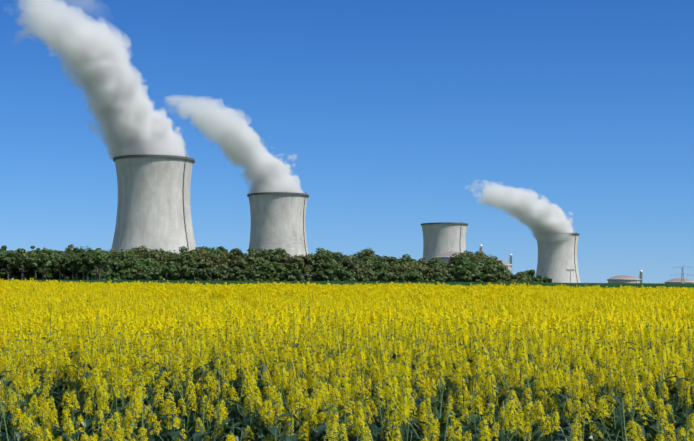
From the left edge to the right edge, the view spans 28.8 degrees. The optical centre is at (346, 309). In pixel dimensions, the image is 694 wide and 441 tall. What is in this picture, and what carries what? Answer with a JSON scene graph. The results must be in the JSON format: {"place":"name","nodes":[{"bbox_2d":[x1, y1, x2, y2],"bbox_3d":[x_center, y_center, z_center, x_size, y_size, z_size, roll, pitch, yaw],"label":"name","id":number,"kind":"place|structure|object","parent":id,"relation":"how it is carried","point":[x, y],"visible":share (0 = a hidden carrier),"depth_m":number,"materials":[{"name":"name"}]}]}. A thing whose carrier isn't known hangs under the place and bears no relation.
{"place":"outdoors","nodes":[
{"label":"outdoors","id":0,"kind":"place"},
{"bbox_2d":[0,279,693,440],"bbox_3d":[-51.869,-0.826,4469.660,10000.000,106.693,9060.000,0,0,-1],"label":"ground","id":1,"kind":"structure","parent":0,"point":[603,285],"depth_m":330.64,"materials":[{"name":"plant"}]},
{"bbox_2d":[0,253,105,279],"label":"tree trunks","id":2,"kind":"object","parent":1,"relation":"on","point":[46,268],"visible":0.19,"depth_m":440.72,"materials":[{"name":"brown plant"}]},
{"bbox_2d":[0,244,111,279],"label":"trees","id":3,"kind":"object","parent":2,"relation":"attached to","point":[66,259],"visible":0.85,"depth_m":438.07,"materials":[{"name":"green plant"}]},
{"bbox_2d":[111,155,195,279],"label":"cooling tower","id":4,"kind":"structure","parent":1,"relation":"on","point":[153,208],"depth_m":1401.19,"materials":[{"name":"concrete"}]},
{"bbox_2d":[247,192,308,257],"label":"cooling tower","id":5,"kind":"structure","parent":1,"relation":"on","point":[278,219],"depth_m":1847.46,"materials":[{"name":"concrete"}]},
{"bbox_2d":[125,266,488,281],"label":"tree trunks","id":6,"kind":"object","parent":1,"relation":"on","point":[297,280],"visible":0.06,"depth_m":528.29,"materials":[{"name":"brown plant"}]},
{"bbox_2d":[71,245,535,282],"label":"trees","id":7,"kind":"object","parent":6,"relation":"on","point":[206,263],"visible":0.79,"depth_m":539.03,"materials":[{"name":"green plant"}]},
{"bbox_2d":[0,278,693,440],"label":"rapeseed crop","id":8,"kind":"object","parent":1,"relation":"on","point":[168,361],"visible":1,"depth_m":10.95,"materials":[{"name":"yellow plant"}]},
{"bbox_2d":[421,222,467,261],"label":"cooling tower","id":9,"kind":"structure","parent":1,"relation":"on","point":[440,237],"depth_m":2419.11,"materials":[{"name":"concrete"}]},
{"bbox_2d":[436,251,460,262],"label":"reactor building","id":10,"kind":"structure","parent":1,"relation":"on","point":[445,257],"depth_m":1901.98,"materials":[{"name":"concrete"}]},
{"bbox_2d":[496,260,512,272],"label":"reactor building","id":11,"kind":"structure","parent":1,"relation":"on","point":[508,265],"depth_m":2231.04,"materials":[{"name":"concrete"}]},
{"bbox_2d":[529,275,555,282],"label":"shrub crowns","id":12,"kind":"object","parent":1,"relation":"on","point":[539,279],"visible":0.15,"depth_m":529.56,"materials":[{"name":"green plant"}]},
{"bbox_2d":[536,233,580,282],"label":"cooling tower","id":13,"kind":"structure","parent":1,"relation":"on","point":[557,258],"depth_m":2620.32,"materials":[{"name":"concrete"}]},
{"bbox_2d":[566,269,574,282],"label":"floodlight mast","id":14,"kind":"object","parent":1,"relation":"on","point":[570,270],"visible":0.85,"depth_m":901.51,"materials":[{"name":"silver metal"}]},
{"bbox_2d":[607,275,640,282],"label":"reactor building","id":15,"kind":"structure","parent":1,"relation":"on","point":[623,279],"depth_m":2129.50,"materials":[{"name":"concrete"}]},
{"bbox_2d":[664,278,693,283],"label":"reactor building","id":16,"kind":"structure","parent":1,"relation":"on","point":[678,280],"depth_m":2283.80,"materials":[{"name":"concrete"}]},
{"bbox_2d":[670,265,692,283],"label":"power pylon","id":17,"kind":"object","parent":1,"relation":"on","point":[682,274],"visible":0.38,"depth_m":1253.43,"materials":[{"name":"silver metal"}]},
{"bbox_2d":[0,0,693,282],"label":"sky","id":18,"kind":"structure","parent":0,"point":[514,121],"materials":[{"name":"blue"}]}
]}

